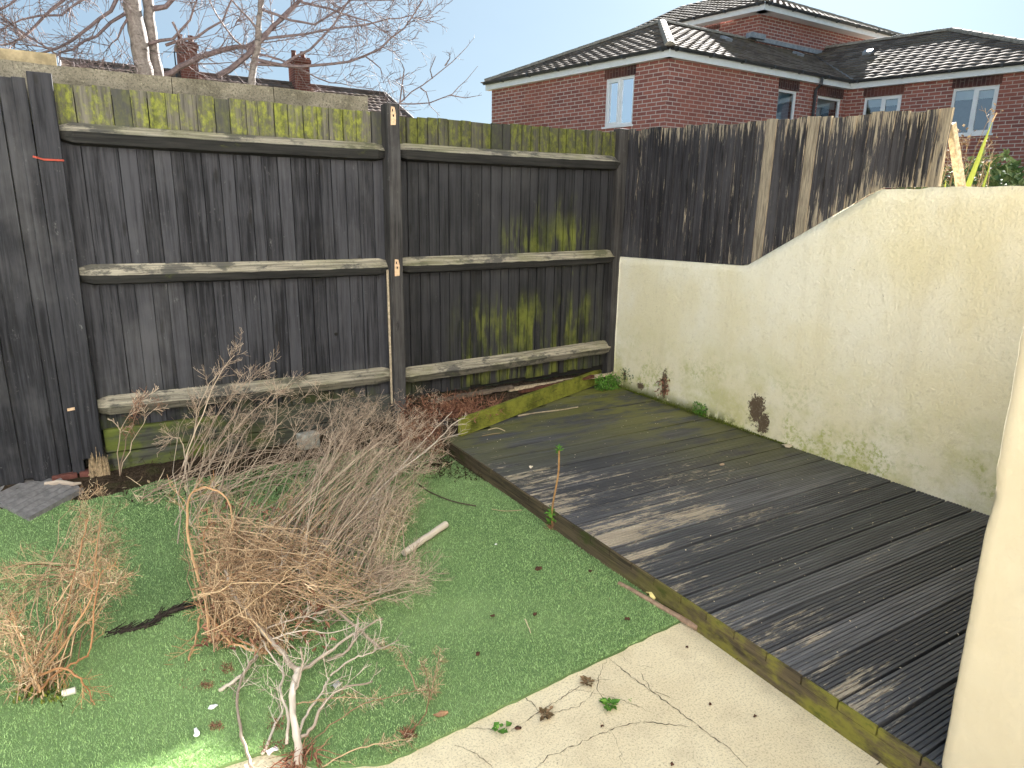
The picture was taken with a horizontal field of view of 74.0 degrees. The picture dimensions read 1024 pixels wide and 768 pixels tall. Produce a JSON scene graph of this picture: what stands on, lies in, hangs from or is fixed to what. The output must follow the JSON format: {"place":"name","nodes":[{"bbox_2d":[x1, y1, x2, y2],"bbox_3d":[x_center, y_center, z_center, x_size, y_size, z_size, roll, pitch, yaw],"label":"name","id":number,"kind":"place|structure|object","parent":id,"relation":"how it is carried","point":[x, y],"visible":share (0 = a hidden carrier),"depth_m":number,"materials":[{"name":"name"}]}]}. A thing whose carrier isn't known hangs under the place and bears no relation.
{"place":"outdoors","nodes":[
{"label":"outdoors","id":0,"kind":"place"},
{"bbox_2d":[58,34,413,117],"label":"terraced house","id":1,"kind":"structure","parent":0,"point":[294,74],"depth_m":22.39,"materials":[{"name":"brown brick"}]},
{"bbox_2d":[0,0,1023,128],"label":"sky","id":2,"kind":"structure","parent":0,"point":[508,35],"materials":[{"name":"blue"}]},
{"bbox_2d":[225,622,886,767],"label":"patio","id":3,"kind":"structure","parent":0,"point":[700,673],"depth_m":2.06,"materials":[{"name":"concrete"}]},
{"bbox_2d":[491,721,511,733],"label":"weed","id":4,"kind":"object","parent":3,"relation":"on","point":[503,730],"visible":1,"depth_m":2.02,"materials":[{"name":"green plant"}]},
{"bbox_2d":[539,706,554,720],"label":"weed","id":5,"kind":"object","parent":3,"relation":"on","point":[546,712],"visible":1,"depth_m":2.09,"materials":[{"name":"brown plant"}]},
{"bbox_2d":[580,675,594,686],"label":"weed","id":6,"kind":"object","parent":3,"relation":"on","point":[585,681],"visible":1,"depth_m":2.23,"materials":[{"name":"brown plant"}]},
{"bbox_2d":[598,697,620,710],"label":"weed","id":7,"kind":"object","parent":3,"relation":"on","point":[603,700],"visible":1,"depth_m":2.13,"materials":[{"name":"green plant"}]},
{"bbox_2d":[455,658,879,766],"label":"patio crack","id":8,"kind":"object","parent":3,"relation":"on","point":[615,727],"visible":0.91,"depth_m":2.10,"materials":[{"name":"grey concrete"}]},
{"bbox_2d":[942,328,1023,767],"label":"house wall","id":9,"kind":"structure","parent":3,"relation":"on","point":[986,727],"depth_m":1.63,"materials":[{"name":"beige paint"}]},
{"bbox_2d":[431,204,853,449],"bbox_3d":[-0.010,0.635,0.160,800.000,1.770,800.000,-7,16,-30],"label":"ground","id":10,"kind":"structure","parent":0,"point":[545,377],"depth_m":6.23,"materials":[{"name":"brown soil"}]},
{"bbox_2d":[52,471,77,480],"bbox_3d":[-2.507,0.532,3.818,0.120,0.065,0.060,-7,16,-30],"label":"brick","id":11,"kind":"object","parent":10,"relation":"on","point":[67,476],"visible":0.53,"depth_m":3.79,"materials":[{"name":"red brick"}]},
{"bbox_2d":[79,468,89,476],"bbox_3d":[-2.396,0.517,3.882,0.120,0.065,0.060,-7,16,-30],"label":"brick","id":12,"kind":"object","parent":10,"relation":"on","point":[85,473],"visible":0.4,"depth_m":3.84,"materials":[{"name":"red brick"}]},
{"bbox_2d":[0,0,300,83],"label":"birch tree","id":13,"kind":"object","parent":10,"relation":"on","point":[144,41],"visible":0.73,"depth_m":5.24,"materials":[{"name":"grey plant"}]},
{"bbox_2d":[0,59,367,468],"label":"concrete wall","id":14,"kind":"structure","parent":10,"relation":"on","point":[80,76],"depth_m":3.81,"materials":[{"name":"beige concrete"}]},
{"bbox_2d":[0,48,56,65],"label":"timber board","id":15,"kind":"object","parent":14,"relation":"on","point":[30,57],"visible":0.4,"depth_m":3.54,"materials":[{"name":"beige wood"}]},
{"bbox_2d":[0,418,402,508],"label":"soil","id":16,"kind":"structure","parent":10,"relation":"on","point":[135,473],"depth_m":4.00,"materials":[{"name":"brown soil"}]},
{"bbox_2d":[0,478,83,520],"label":"ribbed mat","id":17,"kind":"object","parent":16,"relation":"on","point":[30,499],"visible":0.71,"depth_m":3.54,"materials":[{"name":"grey rubber"}]},
{"bbox_2d":[44,480,80,485],"bbox_3d":[-2.447,0.539,3.705,0.190,0.030,0.045,1,14,2],"label":"stick","id":18,"kind":"object","parent":17,"relation":"on","point":[62,482],"visible":0.98,"depth_m":3.70,"materials":[{"name":"beige wood"}]},
{"bbox_2d":[26,71,110,477],"bbox_3d":[-2.352,-0.496,3.614,0.147,2.147,0.073,-7,16,-30],"label":"gate post","id":19,"kind":"object","parent":16,"relation":"on","point":[49,150],"visible":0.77,"depth_m":3.57,"materials":[{"name":"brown wood"}]},
{"bbox_2d":[0,76,86,485],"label":"wooden gate","id":20,"kind":"structure","parent":19,"relation":"attached to","point":[38,420],"depth_m":3.58,"materials":[{"name":"grey wood"}]},
{"bbox_2d":[108,329,325,482],"bbox_3d":[-1.664,0.091,3.916,1.163,0.825,0.341,-7,16,-30],"label":"dead weed","id":21,"kind":"object","parent":16,"relation":"on","point":[196,410],"visible":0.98,"depth_m":3.87,"materials":[{"name":"brown plant"}]},
{"bbox_2d":[296,430,319,449],"bbox_3d":[-1.302,0.358,4.345,0.127,0.100,0.082,-11,18,-39],"label":"concrete block","id":22,"kind":"object","parent":16,"relation":"on","point":[300,435],"depth_m":4.31,"materials":[{"name":"grey concrete"}]},
{"bbox_2d":[404,372,588,449],"bbox_3d":[0.080,0.183,5.064,1.910,0.250,0.740,-7,16,-30],"label":"soil bed","id":23,"kind":"object","parent":16,"relation":"on","point":[511,395],"visible":0.33,"depth_m":5.07,"materials":[{"name":"brown soil"}]},
{"bbox_2d":[426,419,448,427],"bbox_3d":[-0.491,0.280,4.511,0.156,0.092,0.142,-7,16,-30],"label":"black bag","id":24,"kind":"object","parent":23,"relation":"on","point":[445,422],"visible":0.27,"depth_m":4.48,"materials":[{"name":"plastic"}]},
{"bbox_2d":[393,388,510,458],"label":"leaf litter","id":25,"kind":"object","parent":23,"relation":"on","point":[453,406],"visible":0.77,"depth_m":4.56,"materials":[{"name":"brown plant"}]},
{"bbox_2d":[428,385,514,403],"bbox_3d":[-0.289,0.074,5.019,0.707,0.040,0.056,-8,17,-32],"label":"rotten timber","id":26,"kind":"object","parent":23,"relation":"on","point":[490,391],"visible":0.84,"depth_m":5.02,"materials":[{"name":"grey wood"}]},
{"bbox_2d":[518,375,594,392],"bbox_3d":[0.365,-0.002,5.365,0.769,0.042,0.039,-10,18,-36],"label":"rotten timber","id":27,"kind":"object","parent":23,"relation":"on","point":[535,388],"visible":0.66,"depth_m":5.25,"materials":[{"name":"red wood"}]},
{"bbox_2d":[507,372,615,391],"bbox_3d":[0.458,-0.028,5.479,1.127,0.046,0.040,-7,16,-29],"label":"rotten timber","id":28,"kind":"object","parent":23,"relation":"on","point":[522,387],"visible":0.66,"depth_m":5.34,"materials":[{"name":"brown wood"}]},
{"bbox_2d":[53,83,391,470],"bbox_3d":[-1.584,-0.581,4.130,1.751,2.158,0.095,-7,16,-30],"label":"board fence","id":29,"kind":"object","parent":10,"relation":"on","point":[206,229],"visible":0.89,"depth_m":4.04,"materials":[{"name":"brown wood"}]},
{"bbox_2d":[132,370,455,624],"bbox_3d":[-1.164,0.288,3.957,1.716,0.590,3.457,-1,14,-7],"label":"dead brush","id":30,"kind":"object","parent":10,"relation":"on","point":[377,536],"visible":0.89,"depth_m":3.37,"materials":[{"name":"brown plant"}]},
{"bbox_2d":[106,436,484,511],"bbox_3d":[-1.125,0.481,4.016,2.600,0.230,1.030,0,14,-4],"label":"leaf litter","id":31,"kind":"object","parent":10,"relation":"on","point":[451,461],"visible":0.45,"depth_m":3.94,"materials":[{"name":"plant"}]},
{"bbox_2d":[156,0,452,115],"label":"birch tree","id":32,"kind":"object","parent":10,"relation":"on","point":[255,51],"visible":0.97,"depth_m":5.58,"materials":[{"name":"grey plant"}]},
{"bbox_2d":[0,443,680,767],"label":"turf","id":33,"kind":"structure","parent":10,"relation":"on","point":[208,692],"depth_m":2.44,"materials":[{"name":"green plastic"}]},
{"bbox_2d":[61,687,76,696],"bbox_3d":[-1.387,0.965,2.129,0.038,0.023,0.021,-6,16,-25],"label":"cork","id":34,"kind":"object","parent":33,"relation":"on","point":[71,691],"visible":1,"depth_m":2.12,"materials":[{"name":"white plastic"}]},
{"bbox_2d":[0,478,142,712],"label":"dead plant","id":35,"kind":"object","parent":33,"relation":"on","point":[36,678],"visible":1,"depth_m":2.27,"materials":[{"name":"brown plant"}]},
{"bbox_2d":[104,598,204,637],"bbox_3d":[-1.318,0.872,2.532,0.357,0.058,0.094,-12,19,-40],"label":"dead root","id":36,"kind":"object","parent":33,"relation":"on","point":[165,613],"visible":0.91,"depth_m":2.51,"materials":[{"name":"brown wood"}]},
{"bbox_2d":[193,727,199,736],"bbox_3d":[-0.919,1.015,1.979,0.017,0.010,0.040,-7,16,-30],"label":"paper scrap","id":37,"kind":"object","parent":33,"relation":"on","point":[196,732],"visible":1,"depth_m":1.98,"materials":[{"name":"white paper"}]},
{"bbox_2d":[208,704,217,709],"bbox_3d":[-0.917,0.989,2.086,0.027,0.008,0.015,-3,15,-15],"label":"paper scrap","id":38,"kind":"object","parent":33,"relation":"on","point":[213,706],"visible":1,"depth_m":2.08,"materials":[{"name":"white paper"}]},
{"bbox_2d":[182,659,284,753],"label":"moss crumbs","id":39,"kind":"object","parent":33,"relation":"on","point":[209,684],"visible":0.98,"depth_m":2.02,"materials":[{"name":"green plant"}]},
{"bbox_2d":[266,746,278,754],"bbox_3d":[-0.677,1.034,1.921,0.033,0.011,0.020,-10,18,-37],"label":"paper scrap","id":40,"kind":"object","parent":33,"relation":"on","point":[269,751],"visible":1,"depth_m":1.92,"materials":[{"name":"white paper"}]},
{"bbox_2d":[164,469,394,664],"bbox_3d":[-1.063,0.624,2.854,0.840,0.531,1.575,-7,16,-30],"label":"dead bush","id":41,"kind":"object","parent":33,"relation":"on","point":[230,618],"visible":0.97,"depth_m":2.51,"materials":[{"name":"brown plant"}]},
{"bbox_2d":[218,547,411,767],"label":"dead branch","id":42,"kind":"object","parent":33,"relation":"on","point":[297,754],"visible":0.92,"depth_m":2.14,"materials":[{"name":"beige wood"}]},
{"bbox_2d":[331,680,339,687],"bbox_3d":[-0.566,0.966,2.185,0.024,0.016,0.028,11,17,34],"label":"stone","id":43,"kind":"object","parent":33,"relation":"on","point":[335,684],"visible":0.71,"depth_m":2.18,"materials":[{"name":"white stone"}]},
{"bbox_2d":[296,638,449,767],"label":"dead sprig","id":44,"kind":"object","parent":33,"relation":"on","point":[405,732],"visible":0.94,"depth_m":2.06,"materials":[{"name":"brown dry woody twigs"}]},
{"bbox_2d":[315,412,468,557],"bbox_3d":[-0.565,0.473,3.579,0.255,0.286,1.595,5,15,16],"label":"dead branch","id":45,"kind":"object","parent":33,"relation":"on","point":[392,477],"visible":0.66,"depth_m":3.50,"materials":[{"name":"beige wood"}]},
{"bbox_2d":[401,521,448,555],"bbox_3d":[-0.400,0.715,3.155,0.034,0.034,0.335,8,16,27],"label":"stick","id":46,"kind":"object","parent":33,"relation":"on","point":[436,530],"visible":0.89,"depth_m":3.15,"materials":[{"name":"beige wood"}]},
{"bbox_2d":[407,454,449,470],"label":"soil crumbs","id":47,"kind":"object","parent":33,"relation":"on","point":[436,458],"visible":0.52,"depth_m":4.11,"materials":[{"name":"brown soil"}]},
{"bbox_2d":[433,710,448,716],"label":"dry leaf","id":48,"kind":"object","parent":33,"relation":"on","point":[440,713],"visible":1,"depth_m":2.07,"materials":[{"name":"brown plant"}]},
{"bbox_2d":[418,484,475,506],"bbox_3d":[-0.369,0.600,3.651,0.443,0.007,0.048,12,18,38],"label":"twig","id":49,"kind":"object","parent":33,"relation":"on","point":[446,498],"visible":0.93,"depth_m":3.60,"materials":[{"name":"brown wood"}]},
{"bbox_2d":[544,444,563,529],"bbox_3d":[0.201,0.502,3.268,0.087,0.439,0.083,5,15,16],"label":"seedling","id":50,"kind":"object","parent":33,"relation":"on","point":[550,513],"visible":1,"depth_m":3.27,"materials":[{"name":"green plant"}]},
{"bbox_2d":[646,592,655,599],"bbox_3d":[0.563,0.844,2.728,0.035,0.022,0.050,-7,16,-30],"label":"foam scrap","id":51,"kind":"object","parent":33,"relation":"on","point":[652,596],"visible":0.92,"depth_m":2.71,"materials":[{"name":"yellow plastic"}]},
{"bbox_2d":[617,581,697,630],"bbox_3d":[0.568,0.866,2.675,0.024,0.024,0.396,-10,18,-37],"label":"stick","id":52,"kind":"object","parent":33,"relation":"on","point":[684,620],"visible":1,"depth_m":2.64,"materials":[{"name":"brown wood"}]},
{"bbox_2d":[381,103,406,420],"bbox_3d":[-0.786,-0.693,4.540,0.102,2.200,0.149,-7,16,-30],"label":"fence post","id":53,"kind":"object","parent":10,"relation":"on","point":[390,133],"visible":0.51,"depth_m":4.47,"materials":[{"name":"brown wood"}]},
{"bbox_2d":[400,116,620,396],"bbox_3d":[0.027,-0.923,5.031,1.846,1.906,0.095,-7,16,-30],"label":"board fence","id":54,"kind":"object","parent":53,"relation":"attached to","point":[508,257],"visible":0.95,"depth_m":4.98,"materials":[{"name":"brown wood"}]},
{"bbox_2d":[394,38,480,117],"bbox_3d":[-0.628,-1.244,5.393,0.742,2.837,0.287,-7,16,-30],"label":"sapling","id":55,"kind":"object","parent":10,"relation":"on","point":[404,97],"visible":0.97,"depth_m":5.09,"materials":[{"name":"brown wood"}]},
{"bbox_2d":[602,128,628,385],"bbox_3d":[0.832,-0.930,5.538,0.098,2.160,0.080,-7,16,-30],"label":"fence post","id":56,"kind":"object","parent":10,"relation":"on","point":[621,154],"visible":0.78,"depth_m":5.44,"materials":[{"name":"black wood"}]},
{"bbox_2d":[441,386,988,767],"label":"decking","id":57,"kind":"object","parent":10,"relation":"on","point":[798,638],"visible":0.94,"depth_m":3.00,"materials":[{"name":"grey wood"}]},
{"bbox_2d":[458,369,600,435],"bbox_3d":[0.206,0.104,5.057,0.036,0.124,1.811,11,17,35],"label":"edging board","id":58,"kind":"object","parent":57,"relation":"on","point":[531,400],"visible":0.96,"depth_m":4.88,"materials":[{"name":"green wood"}]},
{"bbox_2d":[518,407,577,416],"bbox_3d":[0.265,0.198,4.924,0.515,0.012,0.021,-7,16,-28],"label":"wood splinter","id":59,"kind":"object","parent":57,"relation":"on","point":[545,411],"visible":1,"depth_m":4.91,"materials":[{"name":"beige wood"}]},
{"bbox_2d":[594,372,621,391],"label":"corner weed","id":60,"kind":"object","parent":57,"relation":"on","point":[604,384],"visible":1,"depth_m":5.56,"materials":[{"name":"green plant"}]},
{"bbox_2d":[619,386,792,447],"bbox_3d":[1.305,0.190,4.942,0.068,0.072,1.713,-7,16,-30],"label":"wall moss","id":61,"kind":"object","parent":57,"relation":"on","point":[711,418],"depth_m":4.85,"materials":[{"name":"green plant"}]},
{"bbox_2d":[497,402,961,698],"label":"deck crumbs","id":62,"kind":"object","parent":57,"relation":"on","point":[787,560],"visible":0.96,"depth_m":2.95,"materials":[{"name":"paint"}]},
{"bbox_2d":[480,0,1023,203],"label":"brick building","id":63,"kind":"structure","parent":10,"relation":"on","point":[724,62],"depth_m":14.63,"materials":[{"name":"red brick"}]},
{"bbox_2d":[601,75,634,128],"bbox_3d":[2.182,-5.682,13.737,0.151,0.955,0.800,-12,19,-41],"label":"window","id":64,"kind":"structure","parent":63,"relation":"in","point":[619,91],"depth_m":13.75,"materials":[{"name":"white paint"}]},
{"bbox_2d":[776,89,795,118],"bbox_3d":[5.747,-5.976,14.957,1.041,1.468,0.745,-7,16,-30],"label":"window","id":65,"kind":"structure","parent":63,"relation":"in","point":[786,98],"depth_m":14.84,"materials":[{"name":"glass"}]},
{"bbox_2d":[816,96,839,117],"bbox_3d":[6.993,-6.146,15.710,1.294,1.468,0.750,-7,16,-30],"label":"window","id":66,"kind":"structure","parent":63,"relation":"in","point":[826,106],"depth_m":15.64,"materials":[{"name":"white paint"}]},
{"bbox_2d":[863,94,901,114],"bbox_3d":[8.488,-6.094,15.473,0.730,1.408,1.176,-14,20,-45],"label":"window","id":67,"kind":"structure","parent":63,"relation":"in","point":[891,102],"depth_m":15.35,"materials":[{"name":"white paint"}]},
{"bbox_2d":[951,85,999,136],"bbox_3d":[9.755,-5.738,14.305,0.739,1.488,1.214,-14,20,-45],"label":"window","id":68,"kind":"structure","parent":63,"relation":"in","point":[967,102],"depth_m":14.32,"materials":[{"name":"white paint"}]},
{"bbox_2d":[613,186,1023,515],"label":"rendered wall","id":69,"kind":"structure","parent":10,"relation":"on","point":[878,333],"depth_m":3.77,"materials":[{"name":"beige paint"}]},
{"bbox_2d":[620,368,633,383],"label":"wall weed","id":70,"kind":"object","parent":69,"relation":"attached to","point":[625,375],"depth_m":5.54,"materials":[{"name":"green plant"}]},
{"bbox_2d":[654,378,669,395],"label":"wall weed","id":71,"kind":"object","parent":69,"relation":"attached to","point":[664,394],"depth_m":5.18,"materials":[{"name":"brown plant"}]},
{"bbox_2d":[692,401,707,417],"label":"wall weed","id":72,"kind":"object","parent":69,"relation":"attached to","point":[698,410],"depth_m":4.87,"materials":[{"name":"green plant"}]},
{"bbox_2d":[621,107,965,264],"bbox_3d":[1.595,-1.245,4.408,0.212,0.967,2.431,-7,16,-30],"label":"wooden fence","id":73,"kind":"object","parent":69,"relation":"on","point":[748,192],"depth_m":4.26,"materials":[{"name":"brown wood"}]},
{"bbox_2d":[884,187,927,188],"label":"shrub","id":74,"kind":"object","parent":10,"relation":"on","point":[906,187],"visible":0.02,"depth_m":4.81,"materials":[{"name":"green plant"}]},
{"bbox_2d":[905,103,1002,188],"bbox_3d":[3.101,-1.504,4.701,0.866,0.754,0.555,-2,14,-11],"label":"dead weed","id":75,"kind":"object","parent":10,"relation":"on","point":[967,145],"visible":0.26,"depth_m":4.73,"materials":[{"name":"beige plant"}]},
{"bbox_2d":[897,181,1015,188],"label":"shrub","id":76,"kind":"object","parent":10,"relation":"on","point":[948,186],"visible":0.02,"depth_m":4.86,"materials":[{"name":"green plant"}]},
{"bbox_2d":[944,112,996,186],"bbox_3d":[2.481,-1.210,3.669,0.279,0.485,0.119,-7,16,-30],"label":"iris plant","id":77,"kind":"object","parent":10,"relation":"on","point":[970,179],"visible":0.72,"depth_m":3.62,"materials":[{"name":"yellow plant"}]},
{"bbox_2d":[942,147,1023,186],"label":"shrub","id":78,"kind":"object","parent":10,"relation":"on","point":[1012,174],"visible":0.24,"depth_m":5.02,"materials":[{"name":"green plant"}]}
]}

